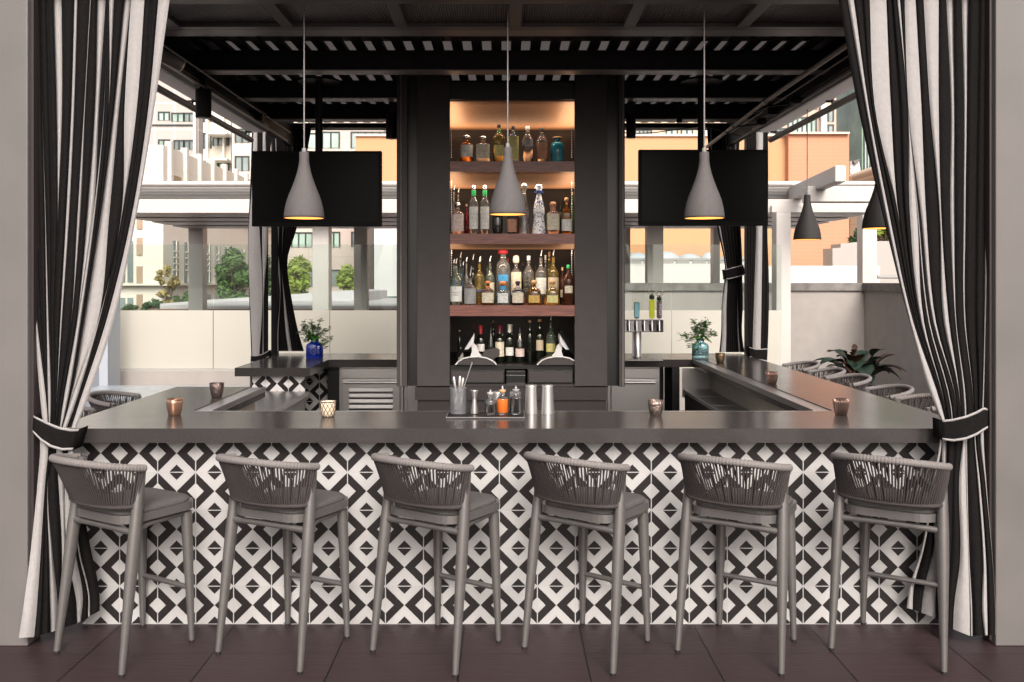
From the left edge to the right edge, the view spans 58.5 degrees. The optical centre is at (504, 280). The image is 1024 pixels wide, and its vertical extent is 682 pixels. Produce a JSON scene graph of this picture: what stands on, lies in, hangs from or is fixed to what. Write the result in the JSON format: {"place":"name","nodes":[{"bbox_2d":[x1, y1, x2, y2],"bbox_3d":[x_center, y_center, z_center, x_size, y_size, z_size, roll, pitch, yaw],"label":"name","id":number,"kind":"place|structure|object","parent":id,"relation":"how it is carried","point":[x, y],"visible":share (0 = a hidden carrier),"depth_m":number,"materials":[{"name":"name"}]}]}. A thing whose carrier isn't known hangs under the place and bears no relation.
{"place":"outdoors","nodes":[
{"label":"outdoors","id":0,"kind":"place"},
{"bbox_2d":[203,111,231,171],"bbox_3d":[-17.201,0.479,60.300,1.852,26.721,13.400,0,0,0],"label":"cream tower","id":1,"kind":"structure","parent":0,"point":[217,143],"depth_m":54.96,"materials":[{"name":"beige concrete"}]},
{"bbox_2d":[232,122,385,292],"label":"office building","id":2,"kind":"structure","parent":0,"point":[342,239],"depth_m":46.00,"materials":[{"name":"beige concrete"}]},
{"bbox_2d":[291,232,311,246],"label":"window","id":3,"kind":"structure","parent":2,"relation":"in","point":[301,239],"depth_m":45.96,"materials":[{"name":"clear glass"}]},
{"bbox_2d":[323,131,339,147],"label":"window","id":4,"kind":"structure","parent":2,"relation":"in","point":[331,139],"depth_m":45.96,"materials":[{"name":"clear glass"}]},
{"bbox_2d":[0,410,1023,681],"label":"terrace deck","id":5,"kind":"structure","parent":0,"point":[578,652],"depth_m":4.49,"materials":[{"name":"tile"}]},
{"bbox_2d":[99,299,119,404],"bbox_3d":[-5.352,0.840,12.400,0.114,2.000,0.400,0,0,0],"label":"screen post","id":6,"kind":"object","parent":5,"relation":"on","point":[109,370],"visible":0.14,"depth_m":12.35,"materials":[{"name":"grey"}]},
{"bbox_2d":[87,390,140,412],"bbox_3d":[-2.768,1.333,6.800,0.625,1.013,0.559,0,0,0],"label":"bar stool","id":7,"kind":"object","parent":5,"relation":"on","point":[96,401],"visible":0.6,"depth_m":6.92,"materials":[{"name":"fabric"}]},
{"bbox_2d":[48,453,194,677],"bbox_3d":[-1.903,1.333,4.528,0.559,1.013,0.625,0,0,32],"label":"bar stool","id":8,"kind":"object","parent":5,"relation":"on","point":[137,506],"visible":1,"depth_m":4.38,"materials":[{"name":"beige metal"}]},
{"bbox_2d":[91,386,249,401],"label":"floor","id":9,"kind":"structure","parent":5,"relation":"on","point":[144,391],"depth_m":9.35,"materials":[{"name":"stone"}]},
{"bbox_2d":[120,371,249,385],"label":"wall","id":10,"kind":"structure","parent":5,"relation":"on","point":[169,378],"depth_m":12.90,"materials":[{"name":"grey paint"}]},
{"bbox_2d":[120,310,396,370],"bbox_3d":[-3.581,0.397,13.005,4.114,1.817,0.070,0,0,0],"label":"glass windscreen","id":11,"kind":"object","parent":10,"relation":"on","point":[166,340],"visible":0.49,"depth_m":12.99,"materials":[{"name":"white"}]},
{"bbox_2d":[255,391,308,410],"bbox_3d":[-2.070,1.415,7.415,0.640,0.850,1.510,0,0,0],"label":"steel counter","id":12,"kind":"object","parent":5,"relation":"on","point":[282,401],"visible":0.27,"depth_m":7.67,"materials":[{"name":"grey"}]},
{"bbox_2d":[215,453,349,674],"bbox_3d":[-1.107,1.333,4.548,0.559,1.013,0.625,0,0,27],"label":"bar stool","id":13,"kind":"object","parent":5,"relation":"on","point":[309,505],"visible":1,"depth_m":4.39,"materials":[{"name":"fabric"}]},
{"bbox_2d":[339,367,403,410],"bbox_3d":[-1.315,1.323,9.174,0.630,0.935,0.432,0,0,0],"label":"undercounter fridge","id":14,"kind":"object","parent":5,"relation":"on","point":[369,389],"visible":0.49,"depth_m":9.00,"materials":[{"name":"silver metal"}]},
{"bbox_2d":[404,386,417,410],"bbox_3d":[-0.720,1.323,9.174,0.540,0.935,0.432,0,0,0],"label":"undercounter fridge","id":15,"kind":"object","parent":5,"relation":"on","point":[410,403],"depth_m":9.00,"materials":[{"name":"silver metal"}]},
{"bbox_2d":[370,453,500,677],"bbox_3d":[-0.345,1.333,4.531,0.559,1.013,0.625,0,0,34],"label":"bar stool","id":16,"kind":"object","parent":5,"relation":"on","point":[464,507],"visible":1,"depth_m":4.38,"materials":[{"name":"fabric"}]},
{"bbox_2d":[68,353,940,623],"bbox_3d":[0.058,1.306,7.232,4.885,1.069,4.915,0,0,0],"label":"bar counter","id":17,"kind":"object","parent":5,"relation":"on","point":[798,424],"visible":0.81,"depth_m":4.89,"materials":[{"name":"tile"}]},
{"bbox_2d":[166,398,182,415],"bbox_3d":[-1.896,0.726,5.253,0.095,0.093,0.095,0,0,0],"label":"candle holder","id":18,"kind":"object","parent":17,"relation":"on","point":[174,406],"visible":1,"depth_m":5.22,"materials":[{"name":"gold metal"}]},
{"bbox_2d":[306,339,322,357],"bbox_3d":[-1.904,0.677,9.167,0.168,0.192,0.111,0,0,0],"label":"flower vase","id":19,"kind":"object","parent":17,"relation":"on","point":[314,349],"visible":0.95,"depth_m":9.12,"materials":[{"name":"blue glass"}]},
{"bbox_2d":[296,318,331,348],"bbox_3d":[-1.888,0.559,9.187,0.366,0.369,0.255,0,0,20],"label":"cut greenery","id":20,"kind":"object","parent":19,"relation":"in","point":[312,335],"visible":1,"depth_m":9.16,"materials":[{"name":"green plant"}]},
{"bbox_2d":[446,410,524,418],"bbox_3d":[-0.107,0.768,5.241,0.441,0.009,0.269,0,0,0],"label":"bar mat","id":21,"kind":"object","parent":17,"relation":"on","point":[483,415],"visible":0.73,"depth_m":5.17,"materials":[{"name":"black"}]},
{"bbox_2d":[450,386,466,413],"bbox_3d":[-0.267,0.691,5.269,0.099,0.150,0.099,0,0,0],"label":"mixing glass","id":22,"kind":"object","parent":21,"relation":"on","point":[457,400],"visible":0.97,"depth_m":5.23,"materials":[{"name":"clear glass"}]},
{"bbox_2d":[525,384,537,413],"bbox_3d":[0.155,0.690,5.322,0.077,0.166,0.077,0,0,0],"label":"shaker tin","id":23,"kind":"object","parent":17,"relation":"on","point":[531,406],"visible":1,"depth_m":5.29,"materials":[{"name":"silver metal"}]},
{"bbox_2d":[540,384,554,413],"bbox_3d":[0.250,0.690,5.322,0.082,0.166,0.082,0,0,0],"label":"shaker tin","id":24,"kind":"object","parent":17,"relation":"on","point":[547,400],"visible":1,"depth_m":5.29,"materials":[{"name":"silver metal"}]},
{"bbox_2d":[692,339,708,357],"bbox_3d":[1.970,0.680,9.199,0.164,0.187,0.108,0,0,0],"label":"flower vase","id":25,"kind":"object","parent":17,"relation":"on","point":[702,351],"visible":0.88,"depth_m":9.16,"materials":[{"name":"teal glass"}]},
{"bbox_2d":[676,317,717,350],"bbox_3d":[1.929,0.554,9.194,0.407,0.378,0.259,0,0,-22],"label":"cut greenery","id":26,"kind":"object","parent":25,"relation":"in","point":[697,332],"visible":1,"depth_m":9.18,"materials":[{"name":"green plant"}]},
{"bbox_2d":[136,165,876,366],"bbox_3d":[0.322,0.156,14.800,13.372,3.368,6.400,0,0,0],"label":"white cabana","id":27,"kind":"object","parent":5,"relation":"on","point":[197,209],"visible":0.28,"depth_m":14.38,"materials":[{"name":"paint"}]},
{"bbox_2d":[397,75,624,410],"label":"shelf tower","id":28,"kind":"structure","parent":5,"relation":"on","point":[439,117],"depth_m":7.40,"materials":[{"name":"brown wood"}]},
{"bbox_2d":[450,258,461,304],"bbox_3d":[-0.396,0.010,7.467,0.102,0.382,0.107,0,0,0],"label":"liquor bottle","id":29,"kind":"object","parent":28,"relation":"on","point":[455,288],"visible":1,"depth_m":7.43,"materials":[{"name":"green glass"}]},
{"bbox_2d":[452,202,463,233],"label":"liquor bottle","id":30,"kind":"object","parent":28,"relation":"on","point":[457,221],"visible":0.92,"depth_m":7.43,"materials":[{"name":"beige"}]},
{"bbox_2d":[460,135,473,160],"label":"liquor bottle","id":31,"kind":"object","parent":28,"relation":"on","point":[466,150],"visible":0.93,"depth_m":7.43,"materials":[{"name":"orange"}]},
{"bbox_2d":[464,266,475,304],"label":"liquor bottle","id":32,"kind":"object","parent":28,"relation":"on","point":[469,293],"visible":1,"depth_m":7.43,"materials":[{"name":"white"}]},
{"bbox_2d":[469,185,478,233],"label":"liquor bottle","id":33,"kind":"object","parent":28,"relation":"on","point":[473,216],"visible":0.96,"depth_m":7.45,"materials":[{"name":"white"}]},
{"bbox_2d":[455,329,496,364],"bbox_3d":[-0.232,0.549,7.595,0.342,0.281,0.331,0,0,0],"label":"point of sale terminal","id":34,"kind":"object","parent":28,"relation":"on","point":[475,357],"visible":0.97,"depth_m":7.44,"materials":[{"name":"grey plastic"}]},
{"bbox_2d":[450,369,504,383],"bbox_3d":[-0.220,0.783,7.586,0.445,0.112,0.308,0,0,0],"label":"cash drawer","id":35,"kind":"object","parent":28,"relation":"on","point":[486,376],"visible":0.84,"depth_m":7.43,"materials":[{"name":"black"}]},
{"bbox_2d":[474,256,484,304],"bbox_3d":[-0.209,-0.001,7.619,0.088,0.404,0.089,0,0,0],"label":"liquor bottle","id":36,"kind":"object","parent":28,"relation":"on","point":[479,281],"visible":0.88,"depth_m":7.58,"materials":[{"name":"gold glass"}]},
{"bbox_2d":[476,136,489,160],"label":"liquor bottle","id":37,"kind":"object","parent":28,"relation":"on","point":[482,150],"visible":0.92,"depth_m":7.42,"materials":[{"name":"white"}]},
{"bbox_2d":[480,185,489,233],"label":"liquor bottle","id":38,"kind":"object","parent":28,"relation":"on","point":[484,216],"visible":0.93,"depth_m":7.45,"materials":[{"name":"white"}]},
{"bbox_2d":[493,124,504,160],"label":"liquor bottle","id":39,"kind":"object","parent":28,"relation":"on","point":[498,142],"visible":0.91,"depth_m":7.44,"materials":[{"name":"glass"}]},
{"bbox_2d":[496,249,509,304],"bbox_3d":[-0.012,-0.030,7.617,0.120,0.462,0.126,0,0,0],"label":"liquor bottle","id":40,"kind":"object","parent":28,"relation":"on","point":[503,269],"visible":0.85,"depth_m":7.58,"materials":[{"name":"white"}]},
{"bbox_2d":[505,324,513,361],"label":"wine bottle","id":41,"kind":"object","parent":28,"relation":"on","point":[509,348],"visible":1,"depth_m":7.75,"materials":[{"name":"black glass"}]},
{"bbox_2d":[506,369,524,385],"bbox_3d":[0.091,0.796,7.518,0.156,0.125,0.204,0,0,0],"label":"receipt printer","id":42,"kind":"object","parent":28,"relation":"on","point":[515,377],"visible":0.86,"depth_m":7.42,"materials":[{"name":"black plastic"}]},
{"bbox_2d":[510,255,521,304],"bbox_3d":[0.097,-0.004,7.619,0.095,0.411,0.097,0,0,0],"label":"liquor bottle","id":43,"kind":"object","parent":28,"relation":"on","point":[516,274],"visible":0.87,"depth_m":7.59,"materials":[{"name":"white"}]},
{"bbox_2d":[515,326,523,362],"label":"wine bottle","id":44,"kind":"object","parent":28,"relation":"on","point":[519,351],"visible":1,"depth_m":7.75,"materials":[{"name":"black glass"}]},
{"bbox_2d":[519,182,529,233],"bbox_3d":[0.161,-0.590,7.480,0.093,0.423,0.093,0,0,0],"label":"liquor bottle","id":45,"kind":"object","parent":28,"relation":"on","point":[524,225],"visible":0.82,"depth_m":7.45,"materials":[{"name":"white"}]},
{"bbox_2d":[522,126,532,160],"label":"liquor bottle","id":46,"kind":"object","parent":28,"relation":"on","point":[527,147],"visible":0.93,"depth_m":7.44,"materials":[{"name":"white"}]},
{"bbox_2d":[523,256,533,304],"bbox_3d":[0.201,-0.003,7.619,0.094,0.407,0.095,0,0,0],"label":"liquor bottle","id":47,"kind":"object","parent":28,"relation":"on","point":[528,274],"visible":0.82,"depth_m":7.58,"materials":[{"name":"white"}]},
{"bbox_2d":[527,280,540,304],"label":"liquor bottle","id":48,"kind":"object","parent":28,"relation":"on","point":[533,294],"visible":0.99,"depth_m":7.42,"materials":[{"name":"gold"}]},
{"bbox_2d":[532,184,545,233],"bbox_3d":[0.281,-0.586,7.480,0.117,0.414,0.117,0,0,0],"label":"liquor bottle","id":49,"kind":"object","parent":28,"relation":"on","point":[538,227],"visible":0.99,"depth_m":7.45,"materials":[{"name":"paint"}]},
{"bbox_2d":[536,319,543,361],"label":"wine bottle","id":50,"kind":"object","parent":28,"relation":"on","point":[539,344],"visible":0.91,"depth_m":7.75,"materials":[{"name":"black glass"}]},
{"bbox_2d":[535,251,546,304],"bbox_3d":[0.303,-0.028,7.619,0.095,0.457,0.097,0,0,0],"label":"liquor bottle","id":51,"kind":"object","parent":28,"relation":"on","point":[541,277],"visible":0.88,"depth_m":7.58,"materials":[{"name":"white"}]},
{"bbox_2d":[536,128,547,160],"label":"liquor bottle","id":52,"kind":"object","parent":28,"relation":"on","point":[541,148],"visible":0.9,"depth_m":7.44,"materials":[{"name":"brown"}]},
{"bbox_2d":[527,369,572,383],"bbox_3d":[0.373,0.783,7.586,0.373,0.112,0.308,0,0,0],"label":"cash drawer","id":53,"kind":"object","parent":28,"relation":"on","point":[549,376],"visible":0.88,"depth_m":7.43,"materials":[{"name":"black"}]},
{"bbox_2d":[546,316,555,355],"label":"liquor bottle","id":54,"kind":"object","parent":28,"relation":"on","point":[550,342],"visible":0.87,"depth_m":7.75,"materials":[{"name":"green glass"}]},
{"bbox_2d":[545,280,558,304],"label":"liquor bottle","id":55,"kind":"object","parent":28,"relation":"on","point":[552,295],"visible":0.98,"depth_m":7.42,"materials":[{"name":"gold metal"}]},
{"bbox_2d":[547,202,558,233],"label":"liquor bottle","id":56,"kind":"object","parent":28,"relation":"on","point":[552,220],"visible":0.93,"depth_m":7.43,"materials":[{"name":"beige"}]},
{"bbox_2d":[536,329,574,364],"bbox_3d":[0.433,0.549,7.595,0.342,0.281,0.331,0,0,0],"label":"point of sale terminal","id":57,"kind":"object","parent":28,"relation":"on","point":[557,357],"visible":0.95,"depth_m":7.45,"materials":[{"name":"grey plastic"}]},
{"bbox_2d":[551,136,563,160],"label":"liquor bottle","id":58,"kind":"object","parent":28,"relation":"on","point":[557,149],"visible":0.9,"depth_m":7.43,"materials":[{"name":"teal glass"}]},
{"bbox_2d":[561,197,571,233],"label":"liquor bottle","id":59,"kind":"object","parent":28,"relation":"on","point":[566,220],"visible":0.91,"depth_m":7.44,"materials":[{"name":"orange"}]},
{"bbox_2d":[562,265,573,304],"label":"liquor bottle","id":60,"kind":"object","parent":28,"relation":"on","point":[568,289],"visible":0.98,"depth_m":7.43,"materials":[{"name":"brown glass"}]},
{"bbox_2d":[0,0,1023,645],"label":"bar pavilion","id":61,"kind":"structure","parent":5,"relation":"on","point":[776,64],"depth_m":5.33,"materials":[{"name":"grey paint"}]},
{"bbox_2d":[19,0,168,637],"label":"striped curtain","id":62,"kind":"object","parent":61,"relation":"hanging from","point":[98,65],"visible":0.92,"depth_m":4.67,"materials":[{"name":"fabric"}]},
{"bbox_2d":[161,49,185,71],"bbox_3d":[-2.126,-1.404,5.783,0.202,0.079,0.079,28,0,-10],"label":"spotlight","id":63,"kind":"object","parent":61,"relation":"attached to","point":[170,59],"visible":0.72,"depth_m":5.76,"materials":[{"name":"paint"}]},
{"bbox_2d":[195,73,211,118],"bbox_3d":[-2.173,-1.334,6.600,0.111,0.327,0.111,0,0,0],"label":"outdoor loudspeaker","id":64,"kind":"object","parent":61,"relation":"attached to","point":[203,103],"visible":1,"depth_m":6.56,"materials":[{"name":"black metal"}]},
{"bbox_2d":[248,132,270,362],"bbox_3d":[-2.502,-0.281,9.349,0.243,2.566,0.130,0,0,0],"label":"striped curtain","id":65,"kind":"object","parent":61,"relation":"hanging from","point":[258,265],"visible":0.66,"depth_m":9.34,"materials":[{"name":"fabric"}]},
{"bbox_2d":[273,129,310,350],"bbox_3d":[-2.238,-0.447,9.617,0.420,2.382,0.026,0,0,0],"label":"striped curtain","id":66,"kind":"object","parent":61,"relation":"hanging from","point":[288,338],"visible":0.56,"depth_m":9.62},
{"bbox_2d":[284,4,323,219],"bbox_3d":[-1.096,-1.021,5.000,0.217,1.362,0.217,0,0,0],"label":"pendant lamp","id":67,"kind":"object","parent":61,"relation":"hanging from","point":[303,201],"visible":1,"depth_m":4.95,"materials":[{"name":"concrete"}]},
{"bbox_2d":[252,76,381,226],"bbox_3d":[-1.480,-1.013,7.320,1.021,1.174,0.336,0,0,0],"label":"television","id":68,"kind":"object","parent":61,"relation":"hanging from","point":[348,184],"visible":0.91,"depth_m":7.20,"materials":[{"name":"black"}]},
{"bbox_2d":[386,102,396,139],"bbox_3d":[-0.952,-1.421,7.700,0.093,0.462,0.093,0,0,0],"label":"cylinder downlight","id":69,"kind":"object","parent":61,"relation":"attached to","point":[391,124],"visible":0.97,"depth_m":7.66,"materials":[{"name":"brown metal"}]},
{"bbox_2d":[489,4,525,215],"bbox_3d":[0.018,-1.056,5.020,0.201,1.389,0.201,0,0,0],"label":"pendant lamp","id":70,"kind":"object","parent":61,"relation":"hanging from","point":[507,199],"visible":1,"depth_m":4.97,"materials":[{"name":"grey"}]},
{"bbox_2d":[626,102,635,138],"bbox_3d":[1.065,-1.418,7.700,0.079,0.442,0.079,0,0,0],"label":"cylinder downlight","id":71,"kind":"object","parent":61,"relation":"attached to","point":[630,125],"visible":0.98,"depth_m":7.67,"materials":[{"name":"brown metal"}]},
{"bbox_2d":[638,76,767,225],"bbox_3d":[1.568,-1.016,7.320,1.018,1.168,0.336,0,0,0],"label":"television","id":72,"kind":"object","parent":61,"relation":"hanging from","point":[666,179],"visible":0.87,"depth_m":7.20,"materials":[{"name":"black"}]},
{"bbox_2d":[684,4,724,219],"bbox_3d":[1.092,-1.021,5.000,0.217,1.362,0.217,0,0,0],"label":"pendant lamp","id":73,"kind":"object","parent":61,"relation":"hanging from","point":[704,201],"visible":1,"depth_m":4.95,"materials":[{"name":"grey"}]},
{"bbox_2d":[707,129,744,351],"bbox_3d":[2.328,-0.441,9.619,0.399,2.393,0.130,0,0,0],"label":"striped curtain","id":74,"kind":"object","parent":61,"relation":"hanging from","point":[733,273],"visible":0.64,"depth_m":9.62,"materials":[{"name":"fabric"}]},
{"bbox_2d":[746,132,768,360],"bbox_3d":[2.579,-0.307,9.299,0.228,2.498,0.130,0,0,0],"label":"striped curtain","id":75,"kind":"object","parent":61,"relation":"hanging from","point":[758,281],"visible":0.67,"depth_m":9.30,"materials":[{"name":"fabric"}]},
{"bbox_2d":[793,109,820,239],"bbox_3d":[2.450,-1.011,7.400,0.217,1.362,0.217,0,0,0],"label":"pendant lamp","id":76,"kind":"object","parent":61,"relation":"hanging from","point":[807,227],"visible":0.99,"depth_m":7.35,"materials":[{"name":"metal"}]},
{"bbox_2d":[862,185,885,228],"bbox_3d":[2.410,-1.015,5.870,0.217,1.362,0.217,0,0,0],"label":"pendant lamp","id":77,"kind":"object","parent":61,"relation":"hanging from","point":[873,218],"visible":0.43,"depth_m":5.82,"materials":[{"name":"grey"}]},
{"bbox_2d":[839,0,995,635],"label":"striped curtain","id":78,"kind":"object","parent":61,"relation":"hanging from","point":[917,67],"visible":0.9,"depth_m":4.67,"materials":[{"name":"fabric"}]},
{"bbox_2d":[522,451,649,676],"bbox_3d":[0.407,1.333,4.552,0.559,1.013,0.625,0,0,37],"label":"bar stool","id":79,"kind":"object","parent":5,"relation":"on","point":[619,506],"visible":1,"depth_m":4.41,"materials":[{"name":"fabric"}]},
{"bbox_2d":[607,367,658,410],"bbox_3d":[1.275,1.323,9.174,0.510,0.935,0.432,0,0,0],"label":"undercounter fridge","id":80,"kind":"object","parent":5,"relation":"on","point":[638,390],"visible":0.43,"depth_m":9.00,"materials":[{"name":"silver metal"}]},
{"bbox_2d":[680,371,684,409],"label":"wall","id":81,"kind":"structure","parent":5,"relation":"on","point":[682,403],"depth_m":12.95,"materials":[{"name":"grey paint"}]},
{"bbox_2d":[625,310,781,370],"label":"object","id":82,"kind":"structure","parent":81,"relation":"on","point":[658,342],"depth_m":12.99,"materials":[{"name":"white"}]},
{"bbox_2d":[682,368,749,410],"bbox_3d":[1.867,1.347,7.213,0.265,0.985,3.425,0,0,0],"label":"underbar station","id":83,"kind":"object","parent":5,"relation":"on","point":[698,394],"visible":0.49,"depth_m":8.58,"materials":[{"name":"silver metal"}]},
{"bbox_2d":[675,453,796,676],"bbox_3d":[1.165,1.333,4.538,0.559,1.013,0.625,0,0,32],"label":"bar stool","id":84,"kind":"object","parent":5,"relation":"on","point":[722,503],"visible":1,"depth_m":4.39,"materials":[{"name":"fabric"}]},
{"bbox_2d":[625,283,931,409],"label":"terrace wall","id":85,"kind":"structure","parent":5,"relation":"on","point":[825,317],"depth_m":15.00,"materials":[{"name":"grey paint"}]},
{"bbox_2d":[782,361,820,375],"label":"bar stool","id":86,"kind":"object","parent":5,"relation":"on","point":[811,365],"visible":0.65,"depth_m":9.51,"materials":[{"name":"wicker"}]},
{"bbox_2d":[807,367,845,382],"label":"bar stool","id":87,"kind":"object","parent":5,"relation":"on","point":[835,370],"visible":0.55,"depth_m":8.82,"materials":[{"name":"wicker"}]},
{"bbox_2d":[825,373,871,390],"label":"bar stool","id":88,"kind":"object","parent":5,"relation":"on","point":[862,382],"visible":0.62,"depth_m":8.18,"materials":[{"name":"wicker"}]},
{"bbox_2d":[813,344,906,394],"bbox_3d":[4.727,1.358,12.307,1.159,0.964,1.111,0,0,-26],"label":"potted plant","id":89,"kind":"object","parent":5,"relation":"on","point":[855,361],"visible":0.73,"depth_m":12.10,"materials":[{"name":"green plant"}]},
{"bbox_2d":[863,384,914,403],"bbox_3d":[2.897,1.333,7.238,0.625,1.013,0.559,0,0,2],"label":"bar stool","id":90,"kind":"object","parent":5,"relation":"on","point":[903,389],"visible":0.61,"depth_m":7.38,"materials":[{"name":"wicker"}]},
{"bbox_2d":[828,452,952,674],"bbox_3d":[1.935,1.333,4.560,0.559,1.013,0.625,0,0,33],"label":"bar stool","id":91,"kind":"object","parent":5,"relation":"on","point":[865,501],"visible":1,"depth_m":4.40,"materials":[{"name":"fabric"}]},
{"bbox_2d":[894,393,938,414],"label":"bar stool","id":92,"kind":"object","parent":5,"relation":"on","point":[930,407],"visible":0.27,"depth_m":6.81,"materials":[{"name":"fabric"}]},
{"bbox_2d":[355,132,849,265],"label":"orange building","id":93,"kind":"structure","parent":0,"point":[787,157],"depth_m":40.00,"materials":[{"name":"paint"}]},
{"bbox_2d":[625,319,663,356],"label":"beer tower","id":94,"kind":"structure","parent":0,"point":[636,328],"depth_m":9.28,"materials":[{"name":"silver metal"}]},
{"bbox_2d":[630,258,897,282],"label":"neighbour roof","id":95,"kind":"structure","parent":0,"point":[799,274],"depth_m":30.00,"materials":[{"name":"grey"}]},
{"bbox_2d":[823,241,898,282],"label":"stepped wall","id":96,"kind":"structure","parent":95,"relation":"on","point":[843,254],"depth_m":33.00,"materials":[{"name":"grey"}]},
{"bbox_2d":[705,98,835,133],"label":"hotel tower","id":97,"kind":"structure","parent":0,"point":[826,123],"depth_m":77.96,"materials":[{"name":"paint"}]},
{"bbox_2d":[836,88,870,169],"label":"green glass tower","id":98,"kind":"structure","parent":0,"point":[848,119],"depth_m":92.16,"materials":[{"name":"grey"}]},
{"bbox_2d":[849,167,880,239],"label":"stone building","id":99,"kind":"structure","parent":0,"point":[865,174],"depth_m":51.63,"materials":[{"name":"brown"}]},
{"label":"ground","id":100,"kind":"structure","parent":0,"visible":0},
{"bbox_2d":[154,265,181,302],"bbox_3d":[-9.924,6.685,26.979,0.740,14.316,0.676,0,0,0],"label":"tree","id":101,"kind":"object","parent":100,"relation":"on","point":[173,282],"visible":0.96,"depth_m":26.89,"materials":[{"name":"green plant"}]},
{"bbox_2d":[149,80,202,156],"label":"grey office","id":102,"kind":"structure","parent":100,"relation":"on","point":[179,126],"depth_m":66.00,"materials":[{"name":"paint"}]},
{"bbox_2d":[120,141,270,309],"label":"cream building","id":103,"kind":"structure","parent":100,"relation":"on","point":[154,247],"depth_m":30.60,"materials":[{"name":"stone"}]},
{"bbox_2d":[214,246,248,298],"bbox_3d":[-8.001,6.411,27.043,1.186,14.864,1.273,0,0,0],"label":"tree","id":104,"kind":"object","parent":100,"relation":"on","point":[229,284],"visible":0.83,"depth_m":26.74,"materials":[{"name":"green plant"}]},
{"bbox_2d":[149,289,396,368],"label":"wall","id":105,"kind":"structure","parent":100,"relation":"on","point":[344,300],"depth_m":22.31,"materials":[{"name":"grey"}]},
{"bbox_2d":[287,255,311,293],"bbox_3d":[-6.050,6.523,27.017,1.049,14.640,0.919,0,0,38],"label":"tree","id":106,"kind":"object","parent":100,"relation":"on","point":[299,267],"visible":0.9,"depth_m":26.80,"materials":[{"name":"green plant"}]},
{"bbox_2d":[335,264,353,290],"bbox_3d":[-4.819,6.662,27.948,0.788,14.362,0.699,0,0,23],"label":"tree","id":107,"kind":"object","parent":100,"relation":"on","point":[344,279],"visible":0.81,"depth_m":27.83,"materials":[{"name":"green plant"}]},
{"bbox_2d":[369,229,396,297],"bbox_3d":[-4.763,5.463,37.975,1.714,16.754,2.050,0,0,0],"label":"plant room","id":108,"kind":"object","parent":100,"relation":"on","point":[382,259],"visible":0.02,"depth_m":37.00,"materials":[{"name":"grey"}]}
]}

